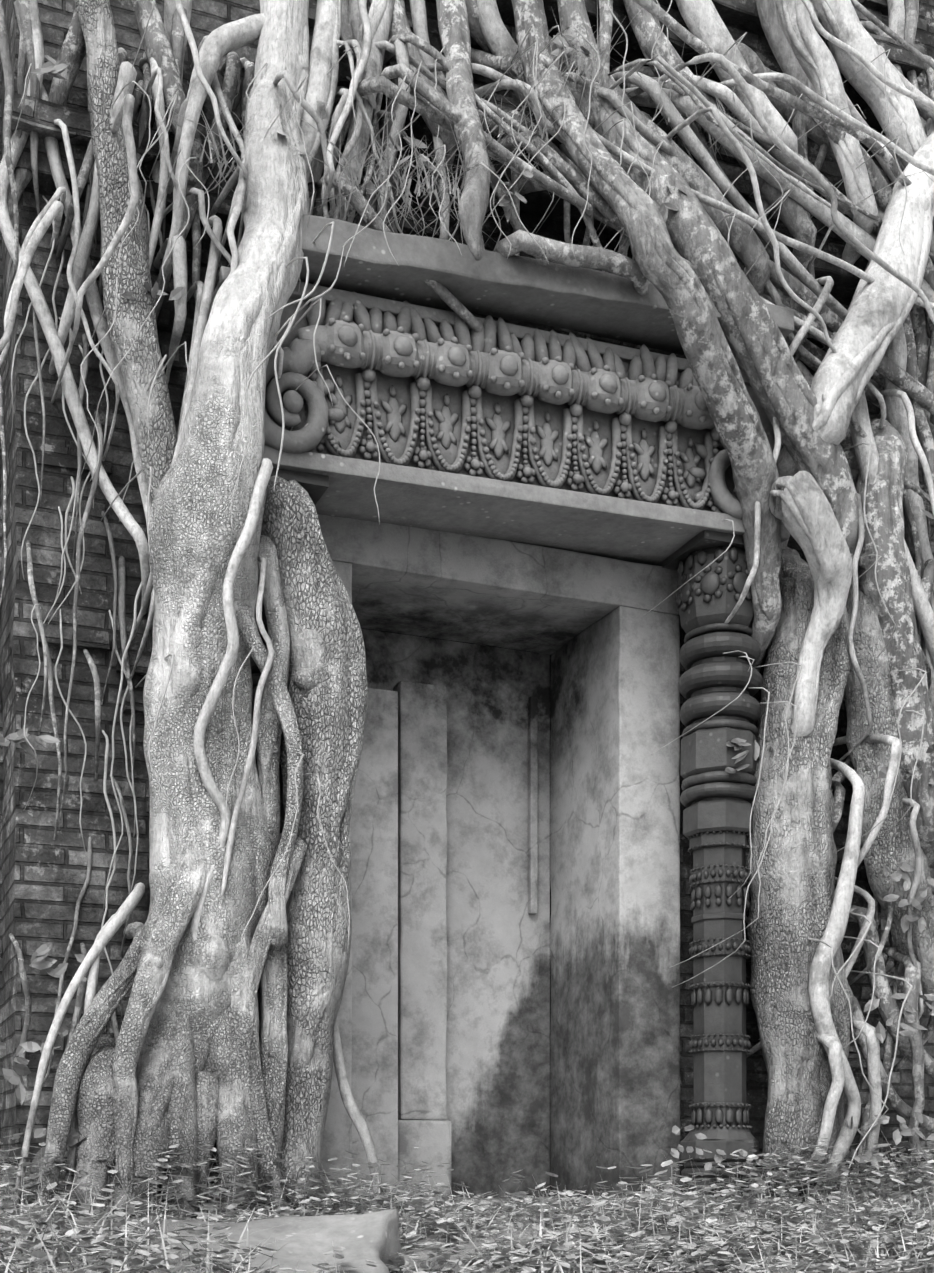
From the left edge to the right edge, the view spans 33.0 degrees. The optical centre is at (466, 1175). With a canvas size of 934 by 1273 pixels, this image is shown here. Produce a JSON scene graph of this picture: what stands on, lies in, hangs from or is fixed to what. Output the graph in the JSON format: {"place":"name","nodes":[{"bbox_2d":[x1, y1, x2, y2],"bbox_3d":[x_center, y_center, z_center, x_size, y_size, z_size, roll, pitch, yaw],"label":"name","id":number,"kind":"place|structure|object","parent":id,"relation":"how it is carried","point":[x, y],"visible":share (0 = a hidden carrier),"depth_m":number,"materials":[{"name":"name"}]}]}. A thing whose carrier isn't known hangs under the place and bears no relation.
{"place":"outdoors","nodes":[
{"label":"outdoors","id":0,"kind":"place"},
{"bbox_2d":[3,130,241,232],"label":"ledge wall","id":1,"kind":"structure","parent":0,"point":[46,183],"depth_m":4.88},
{"bbox_2d":[234,78,619,236],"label":"ledge wall","id":2,"kind":"structure","parent":0,"point":[539,202],"depth_m":5.37,"materials":[{"name":"black stone"}]},
{"bbox_2d":[0,1177,933,1272],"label":"ground","id":3,"kind":"structure","parent":0,"point":[477,1243],"depth_m":3.98,"materials":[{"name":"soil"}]},
{"bbox_2d":[0,69,2,1134],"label":"wall","id":4,"kind":"structure","parent":3,"relation":"on","point":[1,723],"depth_m":5.25,"materials":[{"name":"brick"}]},
{"bbox_2d":[0,0,259,1183],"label":"bay wall","id":5,"kind":"structure","parent":3,"relation":"on","point":[44,872],"depth_m":4.94,"materials":[{"name":"brick"}]},
{"bbox_2d":[319,560,351,1198],"bbox_3d":[-0.607,-0.887,5.466,0.257,2.305,0.585,0,0,-22],"label":"door jamb","id":6,"kind":"structure","parent":5,"relation":"attached to","point":[337,1139],"depth_m":5.23,"materials":[{"name":"stone"}]},
{"bbox_2d":[0,34,933,1202],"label":"leaves","id":7,"kind":"object","parent":5,"relation":"attached to","point":[39,955],"visible":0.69,"depth_m":5.17,"materials":[{"name":"grey plant"}]},
{"bbox_2d":[36,0,309,1225],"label":"tree trunk","id":8,"kind":"object","parent":3,"relation":"on","point":[192,1058],"visible":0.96,"depth_m":4.52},
{"bbox_2d":[137,1209,404,1272],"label":"stone slab","id":9,"kind":"structure","parent":3,"relation":"on","point":[362,1238],"depth_m":3.18,"materials":[{"name":"grey stone"}]},
{"bbox_2d":[250,468,328,1043],"bbox_3d":[-0.634,-0.937,4.990,0.312,2.484,0.311,0,0,-22],"label":"colonette","id":10,"kind":"object","parent":3,"relation":"on","point":[315,486],"visible":0.06,"depth_m":4.88,"materials":[{"name":"stone"}]},
{"bbox_2d":[393,681,446,1119],"bbox_3d":[-0.177,-1.022,5.916,0.190,1.633,0.101,0,0,-22],"label":"door mullion","id":11,"kind":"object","parent":3,"relation":"on","point":[422,865],"depth_m":5.87,"materials":[{"name":"stone"}]},
{"bbox_2d":[361,628,550,1025],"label":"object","id":12,"kind":"object","parent":3,"relation":"on","point":[550,737],"depth_m":6.29,"materials":[{"name":"stone"}]},
{"bbox_2d":[36,0,887,1143],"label":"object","id":13,"kind":"structure","parent":3,"relation":"on","point":[56,456],"depth_m":5.01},
{"bbox_2d":[2,93,211,179],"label":"ledge wall","id":14,"kind":"structure","parent":13,"relation":"attached to","point":[39,116],"depth_m":4.77,"materials":[{"name":"stone"}]},
{"bbox_2d":[361,629,549,1196],"bbox_3d":[-0.162,-0.887,6.028,1.000,2.300,0.120,0,0,-22],"label":"door panel","id":15,"kind":"structure","parent":13,"relation":"attached to","point":[498,1036],"depth_m":6.07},
{"bbox_2d":[351,688,397,1195],"bbox_3d":[-0.413,-0.747,5.757,0.270,2.020,0.210,0,0,-22],"label":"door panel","id":16,"kind":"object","parent":15,"relation":"attached to","point":[374,891],"depth_m":5.68,"materials":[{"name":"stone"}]},
{"bbox_2d":[398,1120,450,1197],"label":"stone block","id":17,"kind":"structure","parent":15,"relation":"attached to","point":[431,1139],"depth_m":5.86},
{"bbox_2d":[317,514,677,654],"bbox_3d":[-0.028,-2.119,5.704,1.505,0.172,0.585,0,0,-22],"label":"door lintel","id":18,"kind":"structure","parent":15,"relation":"attached to","point":[407,580],"depth_m":5.56,"materials":[{"name":"grey stone"}]},
{"bbox_2d":[528,696,537,913],"bbox_3d":[0.253,-1.437,6.122,0.030,0.840,0.040,0,0,-22],"label":"door strip","id":19,"kind":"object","parent":15,"relation":"attached to","point":[532,804],"depth_m":6.11,"materials":[{"name":"grey stone"}]},
{"bbox_2d":[208,266,788,565],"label":"lintel","id":20,"kind":"structure","parent":13,"relation":"attached to","point":[500,428],"depth_m":5.13,"materials":[{"name":"stone"}]},
{"bbox_2d":[298,214,793,355],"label":"cornice slab","id":21,"kind":"structure","parent":20,"relation":"on","point":[583,300],"depth_m":5.01,"materials":[{"name":"stone"}]},
{"bbox_2d":[124,0,745,243],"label":"dry grass tufts","id":22,"kind":"object","parent":21,"relation":"on","point":[406,200],"visible":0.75,"depth_m":4.84,"materials":[{"name":"grey plant"}]},
{"bbox_2d":[425,306,686,358],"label":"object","id":23,"kind":"object","parent":20,"relation":"attached to","point":[564,331],"depth_m":5.29,"materials":[{"name":"grey stone"}]},
{"bbox_2d":[550,606,680,1197],"bbox_3d":[0.549,-0.887,5.941,0.256,2.306,0.585,0,0,-22],"label":"door jamb","id":24,"kind":"structure","parent":13,"relation":"attached to","point":[615,908],"depth_m":5.71,"materials":[{"name":"stone"}]},
{"bbox_2d":[0,0,933,1214],"bbox_3d":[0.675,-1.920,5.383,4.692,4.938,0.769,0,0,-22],"label":"tree roots","id":25,"kind":"object","parent":3,"relation":"on","point":[693,273],"visible":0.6,"depth_m":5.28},
{"bbox_2d":[0,0,933,1189],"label":"thin roots","id":26,"kind":"object","parent":25,"relation":"hanging from","point":[289,321],"visible":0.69,"depth_m":4.88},
{"bbox_2d":[0,1129,933,1272],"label":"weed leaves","id":27,"kind":"object","parent":3,"relation":"on","point":[705,1250],"visible":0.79,"depth_m":3.89,"materials":[{"name":"grey plant"}]},
{"bbox_2d":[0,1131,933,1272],"bbox_3d":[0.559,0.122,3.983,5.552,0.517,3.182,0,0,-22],"label":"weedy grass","id":28,"kind":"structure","parent":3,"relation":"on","point":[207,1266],"depth_m":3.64,"materials":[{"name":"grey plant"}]},
{"bbox_2d":[359,1197,617,1212],"bbox_3d":[-0.018,0.223,5.676,1.500,0.280,0.640,0,0,-22],"label":"door sill","id":29,"kind":"structure","parent":3,"relation":"on","point":[502,1199],"depth_m":5.39,"materials":[{"name":"grey stone"}]},
{"bbox_2d":[660,530,781,1199],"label":"carved column","id":30,"kind":"structure","parent":3,"relation":"on","point":[715,797],"depth_m":5.53,"materials":[{"name":"stone"}]},
{"bbox_2d":[673,0,883,1177],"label":"bay wall","id":31,"kind":"structure","parent":3,"relation":"on","point":[757,1092],"depth_m":5.89,"materials":[{"name":"brick"}]},
{"bbox_2d":[881,0,933,1178],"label":"wall","id":32,"kind":"structure","parent":3,"relation":"on","point":[901,1080],"depth_m":6.66,"materials":[{"name":"brick"}]},
{"bbox_2d":[309,0,672,272],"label":"bay wall","id":33,"kind":"structure","parent":0,"point":[551,229],"depth_m":5.52,"materials":[{"name":"brick"}]},
{"bbox_2d":[309,45,704,171],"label":"ledge wall","id":34,"kind":"structure","parent":0,"point":[507,106],"depth_m":5.24,"materials":[{"name":"black stone"}]},
{"bbox_2d":[496,0,885,135],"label":"ledge wall","id":35,"kind":"structure","parent":0,"point":[757,43],"depth_m":5.64,"materials":[{"name":"black stone"}]},
{"bbox_2d":[657,0,924,78],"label":"ledge wall","id":36,"kind":"structure","parent":0,"point":[742,13],"depth_m":5.71,"materials":[{"name":"black stone"}]},
{"bbox_2d":[737,225,867,305],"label":"ledge wall","id":37,"kind":"structure","parent":0,"point":[845,285],"depth_m":5.85,"materials":[{"name":"black stone"}]}
]}

